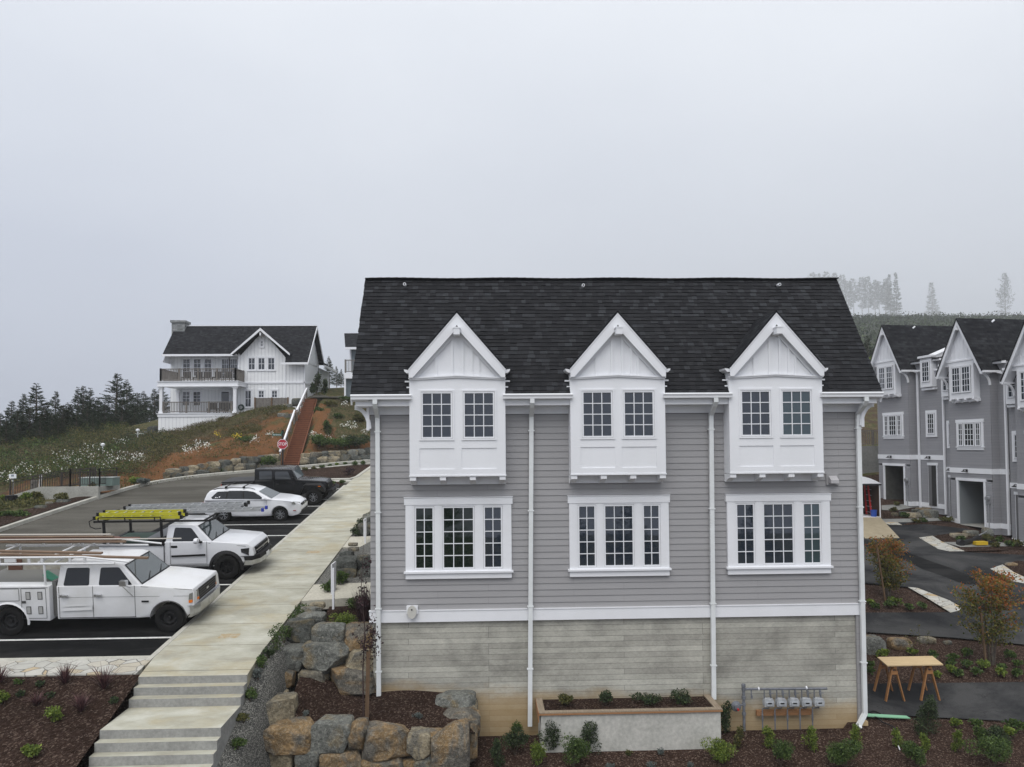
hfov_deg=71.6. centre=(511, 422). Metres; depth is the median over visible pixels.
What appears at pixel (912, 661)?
plywood sheet
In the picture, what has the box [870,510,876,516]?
bucket
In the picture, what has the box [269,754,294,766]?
boulder
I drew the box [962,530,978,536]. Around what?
boulder
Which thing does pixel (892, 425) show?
window
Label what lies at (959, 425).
window
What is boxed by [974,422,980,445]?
window
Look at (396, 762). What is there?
boulder
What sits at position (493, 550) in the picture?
window
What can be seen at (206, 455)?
grass
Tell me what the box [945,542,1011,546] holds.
path
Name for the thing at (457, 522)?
window
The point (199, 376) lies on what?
porch chair
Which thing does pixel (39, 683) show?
shrub
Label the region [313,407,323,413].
shrub
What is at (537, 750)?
shrub
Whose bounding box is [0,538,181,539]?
pipe
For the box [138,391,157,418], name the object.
spruce tree
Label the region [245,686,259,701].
shrub
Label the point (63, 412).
spruce tree
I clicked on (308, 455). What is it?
boulder
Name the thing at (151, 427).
boulder
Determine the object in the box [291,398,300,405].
boulder
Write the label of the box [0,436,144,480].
flowers
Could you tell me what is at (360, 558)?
boulder
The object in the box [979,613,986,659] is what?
tree stake
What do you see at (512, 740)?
shrub
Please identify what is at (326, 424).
shrub
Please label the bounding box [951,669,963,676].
leafy plant
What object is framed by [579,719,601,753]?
shrub
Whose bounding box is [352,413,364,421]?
shrub
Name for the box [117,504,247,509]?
ladder
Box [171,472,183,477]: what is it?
boulder
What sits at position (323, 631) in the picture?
boulder
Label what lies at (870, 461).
retaining wall
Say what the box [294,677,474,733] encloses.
mulch bed
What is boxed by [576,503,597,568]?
window
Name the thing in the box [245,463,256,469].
boulder
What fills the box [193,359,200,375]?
window
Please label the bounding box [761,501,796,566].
window
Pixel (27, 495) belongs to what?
shrub
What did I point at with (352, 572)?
boulder
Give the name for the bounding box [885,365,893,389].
window
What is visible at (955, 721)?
leafy plant
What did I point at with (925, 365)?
window
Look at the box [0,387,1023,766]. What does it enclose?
ground
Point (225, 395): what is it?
patio door
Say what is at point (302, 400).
handrail
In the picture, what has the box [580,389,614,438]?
window
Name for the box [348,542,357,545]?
boulder
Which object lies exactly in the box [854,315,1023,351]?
brush
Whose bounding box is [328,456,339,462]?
boulder
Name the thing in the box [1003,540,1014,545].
plant
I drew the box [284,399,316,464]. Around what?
hillside steps
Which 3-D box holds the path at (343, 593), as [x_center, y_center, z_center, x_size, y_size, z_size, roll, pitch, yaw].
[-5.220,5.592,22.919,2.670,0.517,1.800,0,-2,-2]
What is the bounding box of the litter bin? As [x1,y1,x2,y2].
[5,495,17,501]
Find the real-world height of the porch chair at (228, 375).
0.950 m
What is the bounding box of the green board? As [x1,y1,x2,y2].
[867,713,909,718]
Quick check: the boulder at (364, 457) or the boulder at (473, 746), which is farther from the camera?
the boulder at (364, 457)
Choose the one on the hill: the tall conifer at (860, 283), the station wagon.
the tall conifer at (860, 283)
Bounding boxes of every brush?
[851,311,1023,321]
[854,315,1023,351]
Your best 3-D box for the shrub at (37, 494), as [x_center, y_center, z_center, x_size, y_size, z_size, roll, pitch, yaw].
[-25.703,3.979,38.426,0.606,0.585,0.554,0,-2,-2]
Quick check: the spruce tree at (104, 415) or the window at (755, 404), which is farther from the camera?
the spruce tree at (104, 415)
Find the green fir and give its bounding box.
[864,336,873,356]
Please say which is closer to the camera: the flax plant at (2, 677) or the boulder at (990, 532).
the flax plant at (2, 677)
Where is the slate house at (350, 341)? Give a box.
[344,333,357,396]
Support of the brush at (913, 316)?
on the hill
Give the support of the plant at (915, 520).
on the mulch bed at (912, 523)
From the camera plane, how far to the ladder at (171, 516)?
24.48 m
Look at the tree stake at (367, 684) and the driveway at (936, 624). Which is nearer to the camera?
the tree stake at (367, 684)
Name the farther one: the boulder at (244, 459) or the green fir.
the green fir
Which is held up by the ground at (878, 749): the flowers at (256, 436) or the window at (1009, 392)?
the flowers at (256, 436)
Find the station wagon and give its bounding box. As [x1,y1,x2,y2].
[204,482,307,521]
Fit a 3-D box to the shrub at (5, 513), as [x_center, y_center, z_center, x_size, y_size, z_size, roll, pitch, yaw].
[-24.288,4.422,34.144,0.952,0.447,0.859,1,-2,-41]
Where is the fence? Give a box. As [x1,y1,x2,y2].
[254,397,288,409]
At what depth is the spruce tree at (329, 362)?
89.41 m
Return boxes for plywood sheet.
[877,656,942,665]
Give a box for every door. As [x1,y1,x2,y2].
[221,359,228,378]
[221,391,229,410]
[230,359,236,378]
[928,465,936,505]
[949,477,951,515]
[1016,495,1018,538]
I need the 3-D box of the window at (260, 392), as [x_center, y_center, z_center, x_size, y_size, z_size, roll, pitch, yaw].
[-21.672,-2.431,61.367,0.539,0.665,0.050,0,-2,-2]
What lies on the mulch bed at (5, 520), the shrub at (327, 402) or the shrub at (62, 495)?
the shrub at (62, 495)
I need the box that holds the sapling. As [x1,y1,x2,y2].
[905,624,929,655]
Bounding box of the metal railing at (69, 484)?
[9,467,117,494]
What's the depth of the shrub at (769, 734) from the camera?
18.13 m
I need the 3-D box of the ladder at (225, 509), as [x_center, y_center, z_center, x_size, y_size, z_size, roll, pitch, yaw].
[-11.544,3.159,25.303,5.470,0.220,0.500,0,5,-2]
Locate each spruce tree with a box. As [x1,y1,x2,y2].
[0,401,19,425]
[0,408,36,444]
[0,414,8,430]
[0,419,34,449]
[1,407,50,439]
[2,383,61,440]
[9,394,32,425]
[22,415,56,443]
[27,409,61,430]
[40,418,75,443]
[41,413,60,433]
[46,391,66,417]
[50,405,79,426]
[55,403,85,424]
[64,412,85,433]
[65,386,107,422]
[71,387,86,414]
[72,388,106,425]
[79,413,104,434]
[81,373,157,425]
[92,404,116,425]
[100,399,146,428]
[107,380,152,422]
[120,405,149,424]
[128,393,157,422]
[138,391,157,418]
[141,389,168,417]
[147,390,169,414]
[325,356,339,387]
[330,367,343,387]
[335,369,343,385]
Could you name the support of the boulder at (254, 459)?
on the boulder at (250, 466)
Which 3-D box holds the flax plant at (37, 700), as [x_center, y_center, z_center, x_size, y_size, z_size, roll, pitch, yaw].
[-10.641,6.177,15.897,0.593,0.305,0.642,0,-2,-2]
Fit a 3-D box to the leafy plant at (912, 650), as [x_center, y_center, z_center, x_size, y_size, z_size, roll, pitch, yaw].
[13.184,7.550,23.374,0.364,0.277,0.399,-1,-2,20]
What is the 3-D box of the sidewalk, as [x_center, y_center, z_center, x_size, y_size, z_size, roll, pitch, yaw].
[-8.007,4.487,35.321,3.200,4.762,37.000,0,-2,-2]
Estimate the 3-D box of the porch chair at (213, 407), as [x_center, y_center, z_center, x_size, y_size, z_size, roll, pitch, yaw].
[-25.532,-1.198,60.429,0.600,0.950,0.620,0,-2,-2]
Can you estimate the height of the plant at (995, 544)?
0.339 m
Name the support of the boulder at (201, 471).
on the ground at (878, 749)
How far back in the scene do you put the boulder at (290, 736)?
16.71 m
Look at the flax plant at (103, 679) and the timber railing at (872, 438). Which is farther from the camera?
the timber railing at (872, 438)
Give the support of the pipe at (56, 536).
on the pipe at (48, 538)
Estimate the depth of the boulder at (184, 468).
46.25 m
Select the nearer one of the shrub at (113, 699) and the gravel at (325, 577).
the shrub at (113, 699)
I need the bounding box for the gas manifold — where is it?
[731,683,826,730]
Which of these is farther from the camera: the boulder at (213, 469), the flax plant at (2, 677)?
the boulder at (213, 469)
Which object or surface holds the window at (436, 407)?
in the townhouse at (620, 487)
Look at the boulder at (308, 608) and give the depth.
20.51 m
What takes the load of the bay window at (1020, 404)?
in the townhouse at (1012, 379)
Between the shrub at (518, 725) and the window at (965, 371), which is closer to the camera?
the shrub at (518, 725)
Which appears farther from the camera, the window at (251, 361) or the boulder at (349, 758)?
the window at (251, 361)
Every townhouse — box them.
[350,277,883,756]
[870,325,952,514]
[935,318,1023,535]
[1000,322,1023,545]
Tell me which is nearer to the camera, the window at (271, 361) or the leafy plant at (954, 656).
the leafy plant at (954, 656)
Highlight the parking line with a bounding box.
[0,499,326,640]
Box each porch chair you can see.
[193,372,202,380]
[201,372,210,380]
[207,403,216,412]
[212,372,221,380]
[223,372,231,380]
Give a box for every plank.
[0,550,102,554]
[0,553,148,558]
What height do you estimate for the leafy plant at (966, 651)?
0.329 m
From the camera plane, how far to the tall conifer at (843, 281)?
1773.72 m
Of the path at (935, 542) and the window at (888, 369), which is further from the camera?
the window at (888, 369)
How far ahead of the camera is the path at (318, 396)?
61.76 m
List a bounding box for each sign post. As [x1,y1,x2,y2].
[331,561,335,608]
[363,518,366,542]
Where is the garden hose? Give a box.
[868,710,895,728]
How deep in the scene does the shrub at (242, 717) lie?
16.12 m
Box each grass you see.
[0,403,286,473]
[67,428,292,490]
[309,398,369,451]
[350,583,370,621]
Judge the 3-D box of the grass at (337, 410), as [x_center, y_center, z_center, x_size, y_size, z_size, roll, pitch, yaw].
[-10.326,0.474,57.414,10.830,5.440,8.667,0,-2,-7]
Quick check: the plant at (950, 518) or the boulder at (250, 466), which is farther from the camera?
the boulder at (250, 466)
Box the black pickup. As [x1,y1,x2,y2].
[221,465,338,504]
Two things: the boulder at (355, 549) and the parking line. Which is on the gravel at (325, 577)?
the boulder at (355, 549)
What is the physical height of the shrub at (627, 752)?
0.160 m
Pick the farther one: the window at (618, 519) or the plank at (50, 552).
the plank at (50, 552)
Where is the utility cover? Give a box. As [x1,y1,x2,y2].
[218,634,239,637]
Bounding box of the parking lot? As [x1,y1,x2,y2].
[0,488,339,657]
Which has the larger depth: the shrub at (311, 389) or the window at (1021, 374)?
the shrub at (311, 389)
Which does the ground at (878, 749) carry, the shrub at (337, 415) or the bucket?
the shrub at (337, 415)
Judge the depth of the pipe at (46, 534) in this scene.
21.38 m
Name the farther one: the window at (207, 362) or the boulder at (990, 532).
the window at (207, 362)
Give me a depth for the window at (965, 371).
38.60 m
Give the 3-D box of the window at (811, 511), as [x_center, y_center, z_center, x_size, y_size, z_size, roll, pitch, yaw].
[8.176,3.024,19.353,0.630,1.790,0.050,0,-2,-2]
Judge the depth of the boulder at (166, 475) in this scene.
45.56 m
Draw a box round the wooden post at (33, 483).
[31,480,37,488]
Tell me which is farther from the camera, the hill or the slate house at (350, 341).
the hill
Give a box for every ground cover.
[0,421,179,483]
[0,497,48,509]
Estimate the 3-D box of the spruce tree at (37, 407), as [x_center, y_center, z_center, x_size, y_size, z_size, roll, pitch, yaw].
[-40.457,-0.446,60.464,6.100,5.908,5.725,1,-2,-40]
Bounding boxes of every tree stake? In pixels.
[365,649,370,717]
[876,547,885,600]
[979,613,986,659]
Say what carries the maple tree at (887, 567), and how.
on the ground at (878, 749)
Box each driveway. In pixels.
[864,518,1023,643]
[864,539,978,584]
[866,682,1023,721]
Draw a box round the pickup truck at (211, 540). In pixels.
[89,506,271,578]
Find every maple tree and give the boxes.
[864,534,915,596]
[947,566,1023,665]
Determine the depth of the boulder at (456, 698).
18.39 m
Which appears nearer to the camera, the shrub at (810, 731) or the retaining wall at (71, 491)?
the shrub at (810, 731)
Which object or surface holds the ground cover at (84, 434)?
on the ground at (878, 749)
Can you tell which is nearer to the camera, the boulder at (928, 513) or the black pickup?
the black pickup
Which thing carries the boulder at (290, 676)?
on the gravel at (269, 683)
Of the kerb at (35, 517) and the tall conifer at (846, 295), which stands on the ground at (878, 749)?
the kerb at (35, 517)
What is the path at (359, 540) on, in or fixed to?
on the ground at (878, 749)
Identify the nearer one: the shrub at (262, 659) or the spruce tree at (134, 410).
the shrub at (262, 659)
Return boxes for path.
[0,659,149,685]
[301,582,370,608]
[309,395,340,397]
[342,536,369,548]
[882,504,911,509]
[882,518,941,521]
[885,522,900,524]
[909,587,959,611]
[920,536,963,550]
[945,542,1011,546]
[991,564,1023,582]
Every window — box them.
[182,391,189,405]
[183,359,189,375]
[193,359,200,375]
[193,391,200,405]
[204,359,211,371]
[245,390,250,406]
[248,358,254,369]
[258,358,264,369]
[258,390,263,397]
[268,358,274,369]
[271,390,276,397]
[409,376,505,476]
[413,505,435,571]
[419,390,453,440]
[440,504,476,570]
[461,390,496,439]
[481,504,504,570]
[568,375,666,474]
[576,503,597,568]
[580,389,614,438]
[602,503,635,568]
[621,389,656,438]
[641,502,662,567]
[723,375,824,473]
[734,501,757,566]
[738,388,773,437]
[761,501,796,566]
[779,388,814,437]
[801,501,823,565]
[877,361,901,398]
[878,367,885,389]
[884,415,887,435]
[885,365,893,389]
[888,415,896,435]
[896,415,901,435]
[921,361,929,382]
[926,413,934,433]
[942,373,948,391]
[949,359,980,403]
[951,366,960,393]
[957,423,963,445]
[960,365,970,392]
[963,422,974,445]
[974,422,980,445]
[1007,373,1016,397]
[1013,434,1016,458]
[1016,366,1023,411]
[1019,371,1023,400]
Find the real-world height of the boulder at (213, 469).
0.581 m
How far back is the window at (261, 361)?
61.45 m
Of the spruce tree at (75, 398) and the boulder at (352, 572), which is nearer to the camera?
the boulder at (352, 572)
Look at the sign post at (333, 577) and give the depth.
21.35 m
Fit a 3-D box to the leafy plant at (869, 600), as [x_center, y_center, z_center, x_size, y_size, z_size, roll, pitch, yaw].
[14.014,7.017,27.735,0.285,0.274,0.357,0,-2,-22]
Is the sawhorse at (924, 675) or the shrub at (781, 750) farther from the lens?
the sawhorse at (924, 675)
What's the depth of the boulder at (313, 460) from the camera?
51.02 m
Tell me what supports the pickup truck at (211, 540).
on the parking lot
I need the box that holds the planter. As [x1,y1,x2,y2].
[535,694,722,752]
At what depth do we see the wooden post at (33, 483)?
39.20 m
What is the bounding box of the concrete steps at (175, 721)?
[89,675,246,766]
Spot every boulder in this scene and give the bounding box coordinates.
[34,505,47,507]
[56,499,70,503]
[146,426,157,431]
[163,472,170,478]
[165,468,181,472]
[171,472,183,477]
[179,466,188,471]
[182,471,196,475]
[188,465,198,470]
[196,469,209,474]
[197,463,208,469]
[207,461,220,466]
[207,467,221,472]
[219,459,231,465]
[221,464,233,471]
[231,458,240,464]
[234,463,245,470]
[239,456,247,462]
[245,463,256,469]
[248,456,259,463]
[263,716,313,755]
[266,691,298,724]
[269,454,280,460]
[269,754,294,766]
[282,643,303,671]
[285,617,315,642]
[285,669,295,687]
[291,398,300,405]
[294,751,320,766]
[296,611,326,622]
[298,669,330,681]
[300,453,310,457]
[300,457,309,464]
[300,606,321,611]
[301,640,348,674]
[309,457,316,463]
[310,452,321,457]
[310,601,325,608]
[310,714,353,753]
[311,621,346,642]
[317,456,327,463]
[319,744,361,766]
[320,451,328,456]
[328,451,340,456]
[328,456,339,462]
[330,663,375,694]
[331,555,357,568]
[336,568,357,577]
[339,551,354,556]
[340,454,350,461]
[344,622,372,651]
[345,648,373,671]
[347,449,358,455]
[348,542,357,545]
[348,547,358,551]
[348,717,368,751]
[351,456,361,460]
[357,555,370,567]
[357,567,370,577]
[358,449,365,455]
[358,522,369,535]
[360,455,369,459]
[361,757,403,766]
[362,514,369,521]
[362,720,409,761]
[364,447,369,454]
[403,756,414,766]
[406,726,430,759]
[413,755,430,766]
[429,727,441,736]
[431,718,469,766]
[435,689,475,707]
[443,707,480,735]
[470,723,477,762]
[472,698,477,709]
[866,634,886,654]
[886,637,912,649]
[906,512,921,517]
[915,507,931,509]
[917,509,938,517]
[917,636,935,643]
[943,640,951,644]
[949,533,968,536]
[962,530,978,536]
[981,527,993,536]
[1005,562,1017,565]
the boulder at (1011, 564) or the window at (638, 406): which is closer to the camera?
the window at (638, 406)
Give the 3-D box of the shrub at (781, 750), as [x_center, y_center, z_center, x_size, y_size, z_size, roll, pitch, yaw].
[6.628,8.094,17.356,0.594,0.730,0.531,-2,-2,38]
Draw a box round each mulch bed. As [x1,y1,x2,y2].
[0,496,91,525]
[0,675,139,766]
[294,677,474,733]
[302,464,369,477]
[326,606,358,621]
[883,507,938,518]
[904,521,950,524]
[934,528,998,541]
[957,546,1023,550]
[1003,560,1023,575]
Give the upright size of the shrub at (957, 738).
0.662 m
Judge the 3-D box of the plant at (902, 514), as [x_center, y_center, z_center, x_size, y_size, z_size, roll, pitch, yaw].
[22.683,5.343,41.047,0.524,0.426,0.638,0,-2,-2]
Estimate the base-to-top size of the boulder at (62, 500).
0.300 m
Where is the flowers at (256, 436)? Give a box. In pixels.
[135,400,368,460]
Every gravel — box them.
[217,605,305,766]
[316,542,370,583]
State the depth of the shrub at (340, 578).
23.51 m
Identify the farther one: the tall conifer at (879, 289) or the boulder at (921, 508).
the tall conifer at (879, 289)
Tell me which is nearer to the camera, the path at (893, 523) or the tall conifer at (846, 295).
the path at (893, 523)
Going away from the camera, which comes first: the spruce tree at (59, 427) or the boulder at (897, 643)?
the boulder at (897, 643)
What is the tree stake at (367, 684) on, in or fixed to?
on the mulch bed at (318, 700)
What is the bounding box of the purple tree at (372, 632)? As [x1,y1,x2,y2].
[352,545,383,716]
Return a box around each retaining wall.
[14,485,119,499]
[862,446,878,473]
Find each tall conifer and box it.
[838,274,846,297]
[843,280,852,308]
[847,278,858,310]
[855,277,867,314]
[863,276,874,313]
[868,280,880,314]
[872,281,883,312]
[880,279,891,308]
[880,284,889,312]
[882,274,895,315]
[890,272,901,314]
[923,282,942,315]
[989,273,1014,314]
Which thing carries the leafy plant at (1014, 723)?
on the ground at (878, 749)
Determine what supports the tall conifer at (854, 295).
on the hill
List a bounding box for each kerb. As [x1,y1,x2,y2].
[0,459,369,531]
[0,655,149,660]
[145,485,345,661]
[301,462,369,469]
[331,466,369,479]
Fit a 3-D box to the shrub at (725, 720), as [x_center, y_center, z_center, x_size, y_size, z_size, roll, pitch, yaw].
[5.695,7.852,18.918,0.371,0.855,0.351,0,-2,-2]
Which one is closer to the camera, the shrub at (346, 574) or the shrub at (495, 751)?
the shrub at (495, 751)
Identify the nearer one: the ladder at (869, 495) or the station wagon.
the station wagon
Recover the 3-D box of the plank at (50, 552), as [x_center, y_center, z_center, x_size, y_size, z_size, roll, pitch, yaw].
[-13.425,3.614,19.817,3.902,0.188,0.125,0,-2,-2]
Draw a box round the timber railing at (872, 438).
[861,430,877,445]
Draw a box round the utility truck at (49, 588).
[0,539,219,634]
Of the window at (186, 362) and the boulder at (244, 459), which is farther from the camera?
the window at (186, 362)
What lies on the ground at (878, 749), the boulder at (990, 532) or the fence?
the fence
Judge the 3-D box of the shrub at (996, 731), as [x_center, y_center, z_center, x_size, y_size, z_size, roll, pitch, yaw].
[12.416,8.050,18.108,0.613,0.612,0.614,-1,-2,22]
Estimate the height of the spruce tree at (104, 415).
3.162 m
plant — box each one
[0,662,16,682]
[22,691,50,704]
[50,662,81,683]
[65,693,92,711]
[80,661,124,688]
[866,598,874,603]
[867,660,874,666]
[867,666,875,674]
[869,602,879,608]
[875,648,889,656]
[883,599,896,606]
[887,596,902,606]
[899,511,909,516]
[903,603,914,609]
[906,647,918,655]
[910,518,921,522]
[917,601,926,608]
[927,649,938,657]
[933,670,941,677]
[938,516,953,521]
[944,657,956,664]
[945,653,959,659]
[945,664,957,672]
[949,717,962,725]
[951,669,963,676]
[954,535,965,539]
[960,647,973,656]
[960,659,973,668]
[967,718,983,725]
[969,666,983,674]
[975,658,990,668]
[982,533,994,539]
[989,541,1000,547]
[994,535,1004,541]
[994,666,1007,676]
[996,662,1007,668]
[1000,718,1023,730]
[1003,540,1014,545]
[1003,649,1016,660]
[1003,725,1016,739]
[1011,659,1023,667]
[1011,668,1023,677]
[1012,538,1023,545]
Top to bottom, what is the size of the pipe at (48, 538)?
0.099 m
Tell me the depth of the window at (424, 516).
18.99 m
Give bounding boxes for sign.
[9,474,15,493]
[272,430,286,464]
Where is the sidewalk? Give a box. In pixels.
[139,469,369,686]
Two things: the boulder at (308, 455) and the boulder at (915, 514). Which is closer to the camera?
the boulder at (915, 514)
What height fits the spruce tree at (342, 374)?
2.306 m
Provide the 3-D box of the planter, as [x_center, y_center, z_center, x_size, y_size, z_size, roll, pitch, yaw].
[3.009,8.007,18.559,4.720,1.300,1.070,0,-2,-2]
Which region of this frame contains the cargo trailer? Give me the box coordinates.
[862,477,898,538]
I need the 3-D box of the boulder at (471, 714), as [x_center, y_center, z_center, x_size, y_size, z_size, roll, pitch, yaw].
[-1.319,7.640,18.055,1.050,0.644,0.762,0,-2,-2]
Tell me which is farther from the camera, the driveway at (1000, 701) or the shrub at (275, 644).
the driveway at (1000, 701)
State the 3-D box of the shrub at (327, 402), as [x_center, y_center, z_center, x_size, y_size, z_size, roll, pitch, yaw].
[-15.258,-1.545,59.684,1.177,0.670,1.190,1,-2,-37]
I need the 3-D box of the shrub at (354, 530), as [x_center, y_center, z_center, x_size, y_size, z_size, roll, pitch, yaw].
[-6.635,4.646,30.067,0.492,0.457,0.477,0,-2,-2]
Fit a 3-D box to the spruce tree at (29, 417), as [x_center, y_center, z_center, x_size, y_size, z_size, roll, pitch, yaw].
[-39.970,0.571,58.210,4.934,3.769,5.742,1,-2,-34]
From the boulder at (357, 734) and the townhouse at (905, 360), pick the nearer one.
the boulder at (357, 734)
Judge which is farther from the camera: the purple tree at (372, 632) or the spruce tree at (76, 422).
the spruce tree at (76, 422)
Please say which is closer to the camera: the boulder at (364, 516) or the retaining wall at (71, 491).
the boulder at (364, 516)
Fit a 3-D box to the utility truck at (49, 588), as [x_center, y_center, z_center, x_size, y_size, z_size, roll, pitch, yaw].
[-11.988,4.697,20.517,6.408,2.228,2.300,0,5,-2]
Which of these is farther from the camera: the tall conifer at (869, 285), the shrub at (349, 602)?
the tall conifer at (869, 285)
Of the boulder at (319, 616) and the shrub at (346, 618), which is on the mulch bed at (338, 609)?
the shrub at (346, 618)
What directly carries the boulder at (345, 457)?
on the ground at (878, 749)
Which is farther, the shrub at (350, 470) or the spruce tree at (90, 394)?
the spruce tree at (90, 394)
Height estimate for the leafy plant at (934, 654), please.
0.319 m
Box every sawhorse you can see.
[873,661,904,701]
[907,666,939,700]
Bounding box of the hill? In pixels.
[855,321,950,354]
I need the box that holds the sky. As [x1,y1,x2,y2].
[0,0,1023,422]
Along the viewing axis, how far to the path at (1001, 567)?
31.49 m
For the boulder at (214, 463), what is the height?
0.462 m
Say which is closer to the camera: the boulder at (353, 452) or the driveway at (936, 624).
the driveway at (936, 624)
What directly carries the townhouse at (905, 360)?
on the ground at (878, 749)
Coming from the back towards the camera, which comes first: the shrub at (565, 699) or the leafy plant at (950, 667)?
the leafy plant at (950, 667)
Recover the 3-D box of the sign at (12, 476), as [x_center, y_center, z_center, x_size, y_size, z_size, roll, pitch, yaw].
[-27.984,3.506,39.806,0.400,1.210,0.084,0,-2,-2]
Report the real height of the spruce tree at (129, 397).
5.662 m
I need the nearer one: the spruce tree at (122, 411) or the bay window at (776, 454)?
the bay window at (776, 454)
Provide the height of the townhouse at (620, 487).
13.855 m
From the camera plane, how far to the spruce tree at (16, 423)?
56.53 m
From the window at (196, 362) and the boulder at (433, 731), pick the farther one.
the window at (196, 362)
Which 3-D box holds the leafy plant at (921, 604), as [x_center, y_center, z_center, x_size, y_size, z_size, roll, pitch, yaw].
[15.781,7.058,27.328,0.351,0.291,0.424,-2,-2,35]
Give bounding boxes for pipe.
[0,534,110,535]
[0,536,113,537]
[0,537,139,538]
[0,538,121,540]
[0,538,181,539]
[0,540,125,542]
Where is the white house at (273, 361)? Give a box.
[156,320,336,431]
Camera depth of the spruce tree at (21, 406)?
64.54 m
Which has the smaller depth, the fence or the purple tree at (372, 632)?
the purple tree at (372, 632)
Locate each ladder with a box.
[93,513,187,519]
[96,509,185,515]
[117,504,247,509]
[123,500,249,509]
[150,506,267,512]
[863,486,871,514]
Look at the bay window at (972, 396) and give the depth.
38.36 m
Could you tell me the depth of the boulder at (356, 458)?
52.41 m
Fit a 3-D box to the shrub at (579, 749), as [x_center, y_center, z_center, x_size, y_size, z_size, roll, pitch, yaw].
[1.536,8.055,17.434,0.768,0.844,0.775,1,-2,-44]
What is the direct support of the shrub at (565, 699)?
in the planter
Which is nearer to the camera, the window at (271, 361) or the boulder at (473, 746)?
the boulder at (473, 746)
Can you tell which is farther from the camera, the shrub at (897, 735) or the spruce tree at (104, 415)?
the spruce tree at (104, 415)
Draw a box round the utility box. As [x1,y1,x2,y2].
[81,477,119,485]
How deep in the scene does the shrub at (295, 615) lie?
20.28 m
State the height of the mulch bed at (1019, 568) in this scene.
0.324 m
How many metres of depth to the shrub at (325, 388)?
60.34 m
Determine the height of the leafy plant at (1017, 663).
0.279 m
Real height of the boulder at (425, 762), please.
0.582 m
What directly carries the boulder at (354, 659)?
on the boulder at (346, 680)
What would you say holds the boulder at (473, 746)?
on the ground at (878, 749)
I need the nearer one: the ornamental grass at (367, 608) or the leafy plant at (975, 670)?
the ornamental grass at (367, 608)
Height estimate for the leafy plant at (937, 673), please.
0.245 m
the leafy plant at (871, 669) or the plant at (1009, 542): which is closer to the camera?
the leafy plant at (871, 669)
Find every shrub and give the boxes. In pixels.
[0,510,13,515]
[0,690,10,702]
[10,510,30,516]
[13,678,24,683]
[15,689,25,697]
[18,492,32,499]
[20,743,41,758]
[31,491,43,499]
[35,680,44,686]
[43,705,62,722]
[44,691,55,697]
[53,492,68,501]
[108,696,118,703]
[128,476,139,483]
[136,477,149,483]
[230,736,247,749]
[232,433,258,441]
[236,713,249,722]
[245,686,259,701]
[252,668,261,679]
[256,654,267,667]
[260,455,279,464]
[262,646,275,657]
[267,625,284,650]
[276,622,292,642]
[287,608,304,619]
[294,603,308,613]
[309,382,314,392]
[309,433,329,446]
[313,374,322,395]
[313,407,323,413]
[319,583,330,591]
[321,419,331,435]
[321,436,357,449]
[322,378,328,394]
[323,400,337,405]
[327,610,357,623]
[333,413,343,417]
[336,570,346,584]
[338,395,349,401]
[342,571,349,580]
[343,433,369,447]
[343,467,354,474]
[345,597,370,607]
[350,527,359,535]
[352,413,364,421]
[488,737,505,766]
[500,727,529,754]
[511,719,522,732]
[530,739,546,765]
[537,719,561,750]
[558,693,573,704]
[559,733,591,766]
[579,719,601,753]
[598,689,612,704]
[605,762,614,766]
[625,749,632,755]
[628,692,662,704]
[645,760,656,766]
[657,747,663,754]
[669,688,692,703]
[700,737,738,763]
[721,700,732,732]
[732,725,744,749]
[761,725,775,748]
[772,739,795,766]
[800,725,817,752]
[825,738,862,766]
[849,723,863,747]
[890,727,903,748]
[900,740,926,766]
[911,695,941,738]
[919,732,931,753]
[950,728,963,752]
[961,733,1012,766]
[972,725,988,737]
[985,723,1013,745]
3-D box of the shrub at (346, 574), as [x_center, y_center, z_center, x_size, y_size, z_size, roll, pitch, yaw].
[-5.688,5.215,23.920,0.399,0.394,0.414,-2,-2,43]
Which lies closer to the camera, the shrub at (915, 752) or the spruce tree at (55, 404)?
the shrub at (915, 752)
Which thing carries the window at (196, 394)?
in the white house at (273, 361)
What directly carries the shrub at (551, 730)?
on the ground at (878, 749)
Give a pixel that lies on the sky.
(198, 162)
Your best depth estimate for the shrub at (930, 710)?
18.67 m
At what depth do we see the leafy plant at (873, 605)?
27.31 m
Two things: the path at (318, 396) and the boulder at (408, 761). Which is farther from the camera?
the path at (318, 396)
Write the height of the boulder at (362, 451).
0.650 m
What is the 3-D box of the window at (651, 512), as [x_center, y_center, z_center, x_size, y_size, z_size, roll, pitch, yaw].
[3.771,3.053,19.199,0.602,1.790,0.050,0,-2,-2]
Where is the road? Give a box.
[0,462,367,570]
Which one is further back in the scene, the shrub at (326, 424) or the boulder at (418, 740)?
the shrub at (326, 424)
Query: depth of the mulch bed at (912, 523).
39.75 m
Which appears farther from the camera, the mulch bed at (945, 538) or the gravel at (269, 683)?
the mulch bed at (945, 538)
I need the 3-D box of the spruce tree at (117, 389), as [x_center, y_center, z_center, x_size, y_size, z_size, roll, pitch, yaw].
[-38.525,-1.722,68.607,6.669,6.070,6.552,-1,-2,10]
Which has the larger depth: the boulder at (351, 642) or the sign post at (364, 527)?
the sign post at (364, 527)
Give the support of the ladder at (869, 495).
in the cargo trailer
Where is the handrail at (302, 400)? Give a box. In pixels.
[279,388,306,460]

